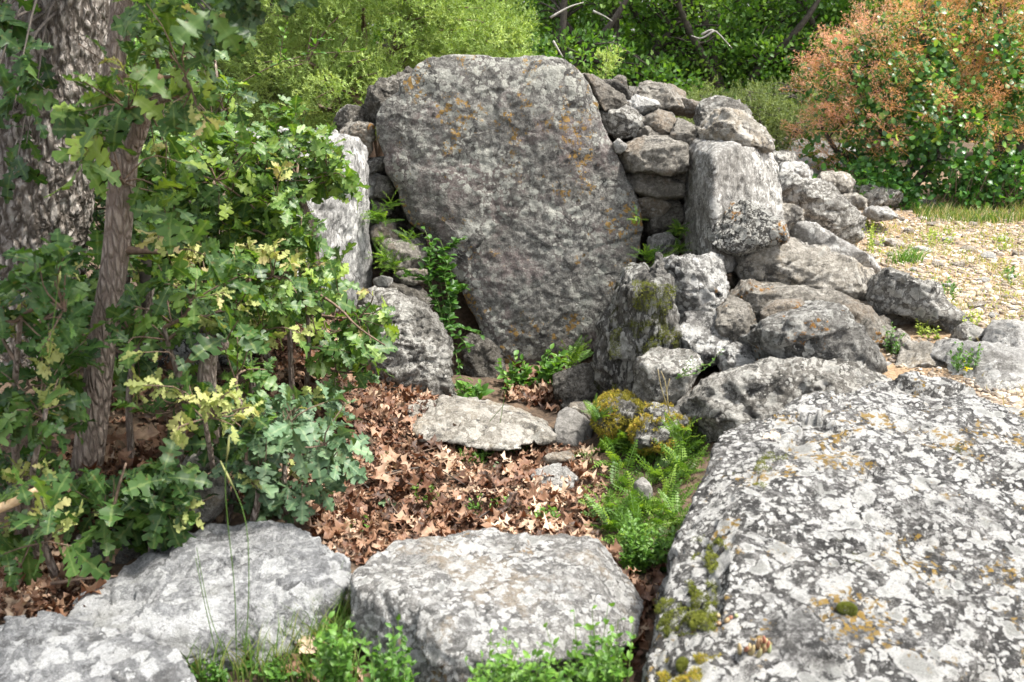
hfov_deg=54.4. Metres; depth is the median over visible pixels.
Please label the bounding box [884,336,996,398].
gravel
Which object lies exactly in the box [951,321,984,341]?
stone
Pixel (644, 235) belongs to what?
rubble fill
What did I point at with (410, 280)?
stone
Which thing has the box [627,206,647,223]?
fern
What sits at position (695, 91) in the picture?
juniper
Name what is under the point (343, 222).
upright stone
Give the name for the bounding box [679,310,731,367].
boulder
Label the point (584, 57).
woodland oak
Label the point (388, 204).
fern
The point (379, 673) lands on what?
herb
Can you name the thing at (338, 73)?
juniper bush
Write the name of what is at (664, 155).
stone
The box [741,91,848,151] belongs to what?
juniper
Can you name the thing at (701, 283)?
boulder
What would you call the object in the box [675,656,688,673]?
moss cushion
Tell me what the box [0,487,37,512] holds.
broken branch
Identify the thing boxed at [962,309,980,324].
herb
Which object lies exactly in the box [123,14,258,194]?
oak sucker
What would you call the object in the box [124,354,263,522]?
oak sucker
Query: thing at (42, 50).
oak tree
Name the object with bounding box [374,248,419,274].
fern
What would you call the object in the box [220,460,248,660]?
grass stalk
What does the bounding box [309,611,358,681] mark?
herb
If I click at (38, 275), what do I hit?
oak sucker
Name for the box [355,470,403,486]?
dead twig
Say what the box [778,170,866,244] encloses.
boulder
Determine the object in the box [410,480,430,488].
herb
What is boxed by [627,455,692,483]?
fern
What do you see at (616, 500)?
fern
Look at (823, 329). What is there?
boulder
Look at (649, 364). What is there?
boulder
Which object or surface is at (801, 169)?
stone
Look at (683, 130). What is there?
stone
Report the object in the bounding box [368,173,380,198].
stone
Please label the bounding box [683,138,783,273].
upright stone
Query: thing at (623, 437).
fern
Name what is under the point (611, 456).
fern
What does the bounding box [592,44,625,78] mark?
juniper shoot
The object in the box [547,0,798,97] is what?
woodland oak
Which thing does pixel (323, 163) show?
young oak
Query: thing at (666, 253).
fern
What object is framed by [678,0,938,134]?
woodland oak
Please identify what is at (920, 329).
herb
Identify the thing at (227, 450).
grass stalk
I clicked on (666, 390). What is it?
dead twig
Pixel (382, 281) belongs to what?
stone
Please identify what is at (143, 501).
oak sucker
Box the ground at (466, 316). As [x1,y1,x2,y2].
[0,42,1023,681]
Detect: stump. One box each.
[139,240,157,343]
[197,336,228,451]
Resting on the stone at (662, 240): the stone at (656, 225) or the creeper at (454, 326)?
the stone at (656, 225)
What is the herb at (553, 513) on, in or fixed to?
on the ground at (466, 316)
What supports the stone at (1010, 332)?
on the ground at (466, 316)
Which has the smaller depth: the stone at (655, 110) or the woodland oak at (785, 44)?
the stone at (655, 110)
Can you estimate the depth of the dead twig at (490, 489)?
3.68 m
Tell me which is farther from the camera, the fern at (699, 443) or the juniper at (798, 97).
the juniper at (798, 97)
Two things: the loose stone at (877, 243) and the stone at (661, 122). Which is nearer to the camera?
the stone at (661, 122)
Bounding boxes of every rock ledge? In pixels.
[0,610,196,681]
[67,520,351,676]
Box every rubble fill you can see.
[369,175,427,273]
[608,135,684,261]
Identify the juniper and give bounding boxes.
[675,74,792,126]
[676,86,708,124]
[741,69,878,140]
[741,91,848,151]
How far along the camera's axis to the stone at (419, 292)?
5.04 m
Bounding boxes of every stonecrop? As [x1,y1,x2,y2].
[716,613,738,625]
[737,636,771,657]
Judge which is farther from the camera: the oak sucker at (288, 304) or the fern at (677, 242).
the fern at (677, 242)
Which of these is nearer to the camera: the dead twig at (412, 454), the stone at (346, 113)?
the dead twig at (412, 454)
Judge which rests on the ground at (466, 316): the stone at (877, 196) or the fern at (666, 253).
the stone at (877, 196)
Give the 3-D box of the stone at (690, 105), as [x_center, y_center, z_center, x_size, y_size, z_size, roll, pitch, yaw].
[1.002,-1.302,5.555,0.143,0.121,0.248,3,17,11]
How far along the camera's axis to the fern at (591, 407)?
3.99 m
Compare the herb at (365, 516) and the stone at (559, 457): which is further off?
the stone at (559, 457)
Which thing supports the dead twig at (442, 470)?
on the leaf litter
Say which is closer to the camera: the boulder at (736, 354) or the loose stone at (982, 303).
the boulder at (736, 354)
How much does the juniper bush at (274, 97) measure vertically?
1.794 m
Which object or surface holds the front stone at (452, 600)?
on the ground at (466, 316)
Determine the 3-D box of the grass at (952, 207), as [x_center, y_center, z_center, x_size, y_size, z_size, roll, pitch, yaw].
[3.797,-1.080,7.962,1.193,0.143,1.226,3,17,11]
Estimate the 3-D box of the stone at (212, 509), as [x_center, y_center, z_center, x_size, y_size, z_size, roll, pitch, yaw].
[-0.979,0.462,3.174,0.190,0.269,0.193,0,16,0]
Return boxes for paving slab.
[403,394,556,451]
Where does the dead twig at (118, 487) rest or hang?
on the oak sucker at (143, 501)
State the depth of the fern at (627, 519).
3.31 m
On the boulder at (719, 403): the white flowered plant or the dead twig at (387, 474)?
the white flowered plant
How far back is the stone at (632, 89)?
5.47 m
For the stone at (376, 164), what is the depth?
5.14 m
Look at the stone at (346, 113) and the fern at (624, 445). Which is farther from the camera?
the stone at (346, 113)
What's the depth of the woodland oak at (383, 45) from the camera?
12.93 m
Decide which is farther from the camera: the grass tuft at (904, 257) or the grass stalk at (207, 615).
the grass tuft at (904, 257)
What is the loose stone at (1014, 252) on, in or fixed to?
on the gravel at (1015, 401)
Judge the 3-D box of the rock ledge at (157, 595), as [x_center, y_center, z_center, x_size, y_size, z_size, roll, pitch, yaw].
[-0.846,0.777,2.879,0.797,0.365,0.665,0,16,0]
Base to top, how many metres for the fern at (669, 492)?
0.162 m
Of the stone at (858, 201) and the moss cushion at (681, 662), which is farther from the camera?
the stone at (858, 201)
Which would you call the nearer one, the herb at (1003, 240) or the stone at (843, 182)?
the herb at (1003, 240)
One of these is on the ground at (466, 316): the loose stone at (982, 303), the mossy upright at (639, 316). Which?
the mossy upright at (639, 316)
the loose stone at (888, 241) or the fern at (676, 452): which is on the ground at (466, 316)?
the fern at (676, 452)
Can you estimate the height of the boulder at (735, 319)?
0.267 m
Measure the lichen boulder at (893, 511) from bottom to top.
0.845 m
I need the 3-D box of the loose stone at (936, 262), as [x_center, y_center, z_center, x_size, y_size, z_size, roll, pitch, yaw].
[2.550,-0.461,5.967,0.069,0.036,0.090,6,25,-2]
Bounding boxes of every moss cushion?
[655,606,698,636]
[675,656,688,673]
[836,601,857,616]
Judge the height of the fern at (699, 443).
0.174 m
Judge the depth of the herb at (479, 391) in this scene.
4.64 m
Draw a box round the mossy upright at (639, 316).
[591,252,682,396]
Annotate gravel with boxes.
[854,208,1023,407]
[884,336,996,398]
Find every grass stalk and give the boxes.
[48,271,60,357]
[195,558,217,660]
[196,548,225,654]
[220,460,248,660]
[225,435,236,657]
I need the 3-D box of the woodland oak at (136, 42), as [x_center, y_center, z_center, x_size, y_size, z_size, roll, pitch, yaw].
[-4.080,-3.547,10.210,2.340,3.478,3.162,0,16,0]
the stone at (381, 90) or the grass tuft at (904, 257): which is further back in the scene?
the grass tuft at (904, 257)
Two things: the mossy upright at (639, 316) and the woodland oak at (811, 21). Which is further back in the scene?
the woodland oak at (811, 21)
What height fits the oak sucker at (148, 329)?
0.966 m
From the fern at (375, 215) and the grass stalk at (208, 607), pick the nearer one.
the grass stalk at (208, 607)
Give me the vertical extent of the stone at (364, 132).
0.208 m
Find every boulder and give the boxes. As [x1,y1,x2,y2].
[632,346,703,407]
[641,371,1023,681]
[663,252,729,319]
[675,355,891,442]
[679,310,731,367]
[706,199,789,256]
[715,295,756,342]
[717,341,756,371]
[730,278,894,347]
[731,236,874,300]
[738,300,887,373]
[760,298,804,317]
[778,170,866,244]
[783,203,804,232]
[789,221,881,273]
[865,267,969,333]
[887,313,916,324]
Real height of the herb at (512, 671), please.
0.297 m
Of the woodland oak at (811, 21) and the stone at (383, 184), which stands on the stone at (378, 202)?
the stone at (383, 184)
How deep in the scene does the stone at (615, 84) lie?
5.27 m
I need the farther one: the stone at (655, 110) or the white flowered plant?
the stone at (655, 110)
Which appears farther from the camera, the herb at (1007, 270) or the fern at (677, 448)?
the herb at (1007, 270)
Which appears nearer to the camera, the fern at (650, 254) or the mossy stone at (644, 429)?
the mossy stone at (644, 429)
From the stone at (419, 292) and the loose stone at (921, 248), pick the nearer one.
the stone at (419, 292)
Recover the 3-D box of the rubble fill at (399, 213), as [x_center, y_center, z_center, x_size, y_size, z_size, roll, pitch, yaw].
[-0.684,-0.590,5.597,0.487,0.926,0.429,0,16,0]
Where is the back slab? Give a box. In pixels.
[376,54,642,365]
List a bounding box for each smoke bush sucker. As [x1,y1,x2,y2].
[812,151,946,210]
[932,145,1023,209]
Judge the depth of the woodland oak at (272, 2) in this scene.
12.42 m
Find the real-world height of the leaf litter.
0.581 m
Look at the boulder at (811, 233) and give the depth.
5.27 m
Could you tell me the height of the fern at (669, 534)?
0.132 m
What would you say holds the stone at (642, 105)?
on the stone at (655, 110)
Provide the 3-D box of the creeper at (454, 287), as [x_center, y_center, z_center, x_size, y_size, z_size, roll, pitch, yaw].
[-0.357,-0.305,4.889,0.352,0.488,0.274,11,20,34]
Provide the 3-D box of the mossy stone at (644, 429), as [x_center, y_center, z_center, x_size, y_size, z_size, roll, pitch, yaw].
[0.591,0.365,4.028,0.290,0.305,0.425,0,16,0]
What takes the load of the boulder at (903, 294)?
on the ground at (466, 316)
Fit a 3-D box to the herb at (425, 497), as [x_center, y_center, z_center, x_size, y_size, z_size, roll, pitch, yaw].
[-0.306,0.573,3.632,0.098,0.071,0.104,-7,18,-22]
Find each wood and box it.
[128,0,1003,140]
[156,0,990,96]
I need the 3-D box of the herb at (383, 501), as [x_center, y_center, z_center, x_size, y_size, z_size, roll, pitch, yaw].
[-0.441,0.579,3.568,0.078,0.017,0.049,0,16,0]
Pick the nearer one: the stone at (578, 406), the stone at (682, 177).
the stone at (578, 406)
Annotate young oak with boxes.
[249,94,369,345]
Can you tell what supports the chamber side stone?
on the ground at (466, 316)
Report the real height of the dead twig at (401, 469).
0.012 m
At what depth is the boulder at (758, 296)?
4.49 m
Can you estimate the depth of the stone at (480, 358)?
4.97 m
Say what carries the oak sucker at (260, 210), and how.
on the ground at (466, 316)
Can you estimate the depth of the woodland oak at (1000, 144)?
12.02 m
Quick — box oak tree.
[0,0,318,382]
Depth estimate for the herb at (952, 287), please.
5.32 m
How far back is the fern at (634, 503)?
3.43 m
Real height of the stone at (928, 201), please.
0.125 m
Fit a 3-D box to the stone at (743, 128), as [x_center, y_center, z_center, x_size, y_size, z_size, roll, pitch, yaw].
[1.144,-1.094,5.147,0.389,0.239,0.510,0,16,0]
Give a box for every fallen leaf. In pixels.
[298,634,316,653]
[763,431,780,439]
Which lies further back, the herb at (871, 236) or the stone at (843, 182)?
the stone at (843, 182)
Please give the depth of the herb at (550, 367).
4.85 m
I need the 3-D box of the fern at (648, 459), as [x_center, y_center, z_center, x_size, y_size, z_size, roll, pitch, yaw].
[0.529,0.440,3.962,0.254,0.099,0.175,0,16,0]
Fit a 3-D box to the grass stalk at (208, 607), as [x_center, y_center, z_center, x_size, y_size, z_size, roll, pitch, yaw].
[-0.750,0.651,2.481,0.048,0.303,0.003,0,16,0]
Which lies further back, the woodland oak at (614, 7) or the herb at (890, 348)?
the woodland oak at (614, 7)
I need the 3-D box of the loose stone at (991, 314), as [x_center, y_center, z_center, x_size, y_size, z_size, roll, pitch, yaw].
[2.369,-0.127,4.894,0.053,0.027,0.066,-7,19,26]
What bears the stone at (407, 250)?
on the stone at (410, 280)
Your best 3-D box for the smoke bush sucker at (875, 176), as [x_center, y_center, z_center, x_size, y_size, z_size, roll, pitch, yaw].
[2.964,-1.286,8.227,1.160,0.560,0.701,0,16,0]
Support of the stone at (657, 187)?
on the stone at (650, 208)
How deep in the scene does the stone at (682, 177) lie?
5.16 m
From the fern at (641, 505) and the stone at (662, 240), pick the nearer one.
the fern at (641, 505)
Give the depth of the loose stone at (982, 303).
5.03 m
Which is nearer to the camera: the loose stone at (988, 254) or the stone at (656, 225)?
the stone at (656, 225)
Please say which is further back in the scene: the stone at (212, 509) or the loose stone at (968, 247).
the loose stone at (968, 247)
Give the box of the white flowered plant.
[675,346,723,379]
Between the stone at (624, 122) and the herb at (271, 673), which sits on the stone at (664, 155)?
the stone at (624, 122)
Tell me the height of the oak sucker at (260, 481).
0.559 m
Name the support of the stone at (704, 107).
on the stone at (743, 128)
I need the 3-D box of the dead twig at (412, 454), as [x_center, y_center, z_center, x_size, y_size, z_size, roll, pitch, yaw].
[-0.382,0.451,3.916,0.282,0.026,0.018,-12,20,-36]
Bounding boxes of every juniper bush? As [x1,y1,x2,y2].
[156,0,322,180]
[202,0,542,157]
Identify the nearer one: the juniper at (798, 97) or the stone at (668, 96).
the stone at (668, 96)
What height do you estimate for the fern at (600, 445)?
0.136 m
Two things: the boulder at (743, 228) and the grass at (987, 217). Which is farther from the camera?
the grass at (987, 217)
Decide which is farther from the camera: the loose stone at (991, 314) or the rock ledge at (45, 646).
the loose stone at (991, 314)
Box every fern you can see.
[361,200,403,225]
[366,240,404,264]
[373,232,393,243]
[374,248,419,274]
[381,190,404,210]
[391,224,423,248]
[560,335,593,364]
[574,435,626,456]
[578,474,628,518]
[580,394,616,421]
[581,489,644,529]
[582,435,648,474]
[583,493,637,543]
[585,439,653,498]
[599,432,651,463]
[600,485,659,519]
[601,505,660,553]
[603,484,675,541]
[608,429,641,457]
[611,471,676,513]
[614,442,665,462]
[618,506,682,538]
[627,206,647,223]
[627,244,669,262]
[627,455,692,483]
[628,484,683,520]
[647,484,697,528]
[648,246,678,265]
[648,426,696,459]
[648,518,681,537]
[649,429,708,478]
[650,463,700,514]
[658,412,705,443]
[662,441,709,483]
[666,235,689,253]
[667,218,692,235]
[673,424,709,463]
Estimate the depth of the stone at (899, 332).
4.39 m
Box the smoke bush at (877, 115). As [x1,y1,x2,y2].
[779,0,1023,202]
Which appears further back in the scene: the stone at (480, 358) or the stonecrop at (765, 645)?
the stone at (480, 358)
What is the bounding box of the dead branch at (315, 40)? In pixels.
[237,22,365,84]
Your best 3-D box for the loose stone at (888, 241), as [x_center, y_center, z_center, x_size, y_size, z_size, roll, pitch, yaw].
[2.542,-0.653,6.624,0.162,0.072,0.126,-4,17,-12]
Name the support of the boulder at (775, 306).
on the boulder at (823, 329)
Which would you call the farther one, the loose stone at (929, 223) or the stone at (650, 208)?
the loose stone at (929, 223)
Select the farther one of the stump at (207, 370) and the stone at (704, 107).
the stone at (704, 107)
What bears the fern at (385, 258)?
attached to the upright stone at (343, 222)
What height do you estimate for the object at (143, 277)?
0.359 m
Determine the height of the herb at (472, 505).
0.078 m
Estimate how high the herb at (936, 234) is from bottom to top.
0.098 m
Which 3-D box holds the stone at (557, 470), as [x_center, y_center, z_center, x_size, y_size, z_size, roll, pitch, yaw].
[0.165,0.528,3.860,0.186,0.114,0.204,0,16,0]
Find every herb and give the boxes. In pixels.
[188,656,307,681]
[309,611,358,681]
[345,515,368,531]
[349,614,418,681]
[378,498,396,506]
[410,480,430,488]
[414,485,439,507]
[453,376,494,399]
[457,447,487,463]
[465,493,510,514]
[465,627,607,681]
[495,343,568,390]
[528,505,560,522]
[542,602,636,681]
[562,345,580,369]
[615,515,674,574]
[862,222,887,253]
[865,219,874,230]
[883,322,905,354]
[915,318,940,338]
[919,225,956,245]
[931,276,957,299]
[948,337,983,374]
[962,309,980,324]
[992,233,1014,249]
[1002,266,1018,284]
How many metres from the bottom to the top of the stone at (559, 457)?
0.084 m
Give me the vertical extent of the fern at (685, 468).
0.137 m
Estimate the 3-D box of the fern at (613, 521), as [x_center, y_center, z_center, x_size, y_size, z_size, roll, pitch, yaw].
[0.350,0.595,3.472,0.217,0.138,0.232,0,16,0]
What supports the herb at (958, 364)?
on the bedrock slab
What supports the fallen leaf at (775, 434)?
on the lichen boulder at (893, 511)
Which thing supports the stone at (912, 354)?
on the ground at (466, 316)
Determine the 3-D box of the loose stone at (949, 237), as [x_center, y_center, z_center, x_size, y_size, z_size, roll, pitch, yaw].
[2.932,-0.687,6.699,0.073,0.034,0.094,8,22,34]
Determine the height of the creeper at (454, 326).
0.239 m
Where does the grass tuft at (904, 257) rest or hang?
on the ground at (466, 316)
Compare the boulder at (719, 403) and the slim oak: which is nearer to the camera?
the slim oak
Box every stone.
[70,530,141,569]
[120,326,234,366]
[172,447,230,524]
[228,126,372,314]
[333,104,365,130]
[339,121,375,156]
[350,527,643,681]
[351,286,456,396]
[361,66,412,126]
[367,156,386,174]
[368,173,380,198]
[369,198,391,218]
[370,220,398,246]
[373,275,392,286]
[374,174,395,199]
[376,238,427,269]
[382,282,433,308]
[393,268,427,285]
[461,333,506,377]
[531,463,578,489]
[541,450,574,463]
[552,362,600,408]
[552,407,593,446]
[567,401,592,420]
[582,73,628,111]
[589,389,644,441]
[598,104,644,139]
[602,79,632,99]
[612,138,626,154]
[613,75,627,87]
[618,135,689,176]
[625,172,686,199]
[625,400,693,457]
[627,94,659,115]
[628,86,636,95]
[632,126,660,139]
[633,477,652,502]
[634,80,685,115]
[637,196,670,221]
[642,109,676,135]
[643,108,670,115]
[645,199,684,234]
[646,232,680,255]
[669,117,701,144]
[673,174,686,182]
[680,97,698,118]
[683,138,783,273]
[693,95,751,126]
[698,107,774,152]
[772,150,796,165]
[779,161,812,178]
[817,170,855,193]
[843,192,866,210]
[851,183,903,207]
[862,206,897,221]
[873,240,883,246]
[882,238,904,245]
[889,328,910,353]
[895,340,945,367]
[903,228,914,233]
[912,246,931,252]
[913,198,937,208]
[926,221,937,225]
[931,260,943,266]
[942,236,953,240]
[950,261,965,266]
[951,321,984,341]
[960,245,976,251]
[968,300,986,307]
[977,277,989,282]
[981,251,997,259]
[982,319,1023,346]
[988,312,999,317]
[1012,250,1023,255]
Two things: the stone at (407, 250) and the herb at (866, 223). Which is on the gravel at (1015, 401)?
the herb at (866, 223)
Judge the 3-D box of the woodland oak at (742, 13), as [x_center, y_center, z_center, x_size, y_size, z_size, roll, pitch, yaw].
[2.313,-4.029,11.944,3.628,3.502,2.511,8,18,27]
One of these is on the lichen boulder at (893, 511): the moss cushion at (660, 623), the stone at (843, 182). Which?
the moss cushion at (660, 623)
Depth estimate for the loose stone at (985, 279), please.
5.59 m
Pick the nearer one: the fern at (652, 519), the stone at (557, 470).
the fern at (652, 519)
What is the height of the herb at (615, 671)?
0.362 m
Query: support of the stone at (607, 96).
on the stone at (624, 122)
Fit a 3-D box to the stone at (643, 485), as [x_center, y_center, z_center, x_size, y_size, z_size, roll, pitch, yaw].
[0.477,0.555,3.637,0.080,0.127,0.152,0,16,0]
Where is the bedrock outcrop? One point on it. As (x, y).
(810, 165)
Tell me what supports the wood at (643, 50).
on the ground at (466, 316)
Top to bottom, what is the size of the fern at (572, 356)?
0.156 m
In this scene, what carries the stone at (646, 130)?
on the stone at (664, 155)
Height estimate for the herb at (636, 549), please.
0.166 m
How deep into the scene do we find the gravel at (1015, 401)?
5.95 m
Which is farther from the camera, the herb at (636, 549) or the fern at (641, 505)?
the fern at (641, 505)
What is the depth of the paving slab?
4.10 m
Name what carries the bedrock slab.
on the ground at (466, 316)
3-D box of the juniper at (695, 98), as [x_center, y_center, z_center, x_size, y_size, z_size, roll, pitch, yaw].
[1.345,-1.948,9.430,1.423,0.925,1.081,0,16,0]
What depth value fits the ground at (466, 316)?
3.99 m
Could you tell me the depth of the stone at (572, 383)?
4.55 m
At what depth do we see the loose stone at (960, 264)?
5.97 m
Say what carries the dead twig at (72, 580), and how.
on the rock ledge at (157, 595)
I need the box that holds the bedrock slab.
[930,338,1023,392]
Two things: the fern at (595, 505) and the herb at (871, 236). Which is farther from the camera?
the herb at (871, 236)
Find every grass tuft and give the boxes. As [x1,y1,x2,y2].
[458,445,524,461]
[880,243,937,263]
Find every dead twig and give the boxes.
[50,575,118,585]
[113,463,126,504]
[313,291,384,345]
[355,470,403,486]
[385,466,419,472]
[387,445,444,466]
[422,456,464,484]
[469,486,508,490]
[658,371,669,409]
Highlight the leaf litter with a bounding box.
[0,312,673,681]
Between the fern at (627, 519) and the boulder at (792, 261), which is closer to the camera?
the fern at (627, 519)
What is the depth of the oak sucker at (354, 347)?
3.75 m
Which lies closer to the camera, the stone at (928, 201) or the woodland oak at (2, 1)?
the stone at (928, 201)
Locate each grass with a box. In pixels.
[180,561,369,681]
[904,197,1023,223]
[913,193,1023,223]
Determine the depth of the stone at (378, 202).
5.22 m
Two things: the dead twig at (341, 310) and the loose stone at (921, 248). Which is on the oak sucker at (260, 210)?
the dead twig at (341, 310)
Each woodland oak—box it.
[0,0,143,72]
[0,0,205,101]
[125,0,276,121]
[184,0,366,109]
[259,0,400,105]
[340,0,537,99]
[462,0,728,99]
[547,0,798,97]
[556,0,852,93]
[634,0,864,103]
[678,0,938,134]
[782,0,1016,144]
[824,2,1019,143]
[941,0,1023,156]
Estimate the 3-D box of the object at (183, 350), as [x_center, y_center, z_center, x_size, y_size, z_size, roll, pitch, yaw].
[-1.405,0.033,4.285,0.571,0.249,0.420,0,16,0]
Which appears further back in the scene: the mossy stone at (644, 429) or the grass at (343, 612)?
the mossy stone at (644, 429)
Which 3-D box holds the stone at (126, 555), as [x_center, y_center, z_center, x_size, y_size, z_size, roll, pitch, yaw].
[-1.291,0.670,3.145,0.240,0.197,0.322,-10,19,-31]
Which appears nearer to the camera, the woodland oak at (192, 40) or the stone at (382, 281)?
the stone at (382, 281)
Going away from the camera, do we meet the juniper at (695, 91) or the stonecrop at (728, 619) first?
the stonecrop at (728, 619)
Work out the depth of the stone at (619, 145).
5.04 m
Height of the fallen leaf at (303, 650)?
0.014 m
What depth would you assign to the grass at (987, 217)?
7.68 m
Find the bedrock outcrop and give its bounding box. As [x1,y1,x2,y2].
[773,137,855,176]
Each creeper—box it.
[395,226,469,326]
[444,323,484,378]
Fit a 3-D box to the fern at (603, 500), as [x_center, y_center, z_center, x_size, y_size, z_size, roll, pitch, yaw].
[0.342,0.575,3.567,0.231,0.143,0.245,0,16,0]
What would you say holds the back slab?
on the ground at (466, 316)
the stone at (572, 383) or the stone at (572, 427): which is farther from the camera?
the stone at (572, 383)
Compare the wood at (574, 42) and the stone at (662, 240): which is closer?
the stone at (662, 240)
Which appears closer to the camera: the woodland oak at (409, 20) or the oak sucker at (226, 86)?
the oak sucker at (226, 86)
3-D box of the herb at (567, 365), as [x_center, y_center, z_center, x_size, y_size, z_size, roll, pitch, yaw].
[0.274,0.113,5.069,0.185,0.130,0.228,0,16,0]
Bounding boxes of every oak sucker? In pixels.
[0,228,120,572]
[0,456,111,590]
[2,230,278,524]
[45,438,219,560]
[84,96,160,333]
[104,110,355,410]
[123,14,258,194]
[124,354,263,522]
[151,236,313,396]
[203,381,373,524]
[283,242,399,428]
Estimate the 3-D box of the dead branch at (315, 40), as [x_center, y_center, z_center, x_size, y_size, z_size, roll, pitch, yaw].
[-1.181,-1.202,5.388,0.786,1.008,0.248,0,16,0]
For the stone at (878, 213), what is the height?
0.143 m
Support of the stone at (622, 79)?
on the stone at (615, 84)
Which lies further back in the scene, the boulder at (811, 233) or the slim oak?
the boulder at (811, 233)
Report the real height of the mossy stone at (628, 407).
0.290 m
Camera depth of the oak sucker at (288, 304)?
3.43 m
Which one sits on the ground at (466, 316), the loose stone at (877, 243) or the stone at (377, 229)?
the loose stone at (877, 243)
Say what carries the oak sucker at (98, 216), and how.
on the ground at (466, 316)
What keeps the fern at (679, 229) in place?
attached to the upright stone at (721, 175)
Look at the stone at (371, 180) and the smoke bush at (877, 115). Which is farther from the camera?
the smoke bush at (877, 115)
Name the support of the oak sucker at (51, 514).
on the ground at (466, 316)
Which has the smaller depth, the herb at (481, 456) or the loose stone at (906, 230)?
the herb at (481, 456)
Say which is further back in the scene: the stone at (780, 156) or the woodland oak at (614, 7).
the woodland oak at (614, 7)
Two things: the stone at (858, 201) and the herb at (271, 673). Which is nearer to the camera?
the herb at (271, 673)
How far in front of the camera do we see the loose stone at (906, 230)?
7.07 m
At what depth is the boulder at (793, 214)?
5.24 m
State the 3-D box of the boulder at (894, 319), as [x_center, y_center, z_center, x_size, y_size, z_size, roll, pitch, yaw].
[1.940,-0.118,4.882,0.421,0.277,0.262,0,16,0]
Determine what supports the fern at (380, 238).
on the ground at (466, 316)
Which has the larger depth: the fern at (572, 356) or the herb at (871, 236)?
the herb at (871, 236)
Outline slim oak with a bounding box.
[43,0,227,479]
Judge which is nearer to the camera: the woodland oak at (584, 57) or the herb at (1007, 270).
the herb at (1007, 270)
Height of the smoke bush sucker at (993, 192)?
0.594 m
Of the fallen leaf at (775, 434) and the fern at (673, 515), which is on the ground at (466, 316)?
the fern at (673, 515)
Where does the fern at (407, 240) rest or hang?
attached to the back slab
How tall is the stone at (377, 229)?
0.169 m
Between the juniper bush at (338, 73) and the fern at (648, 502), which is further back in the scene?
the juniper bush at (338, 73)
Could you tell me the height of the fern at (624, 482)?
0.194 m
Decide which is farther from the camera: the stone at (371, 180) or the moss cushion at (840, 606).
the stone at (371, 180)

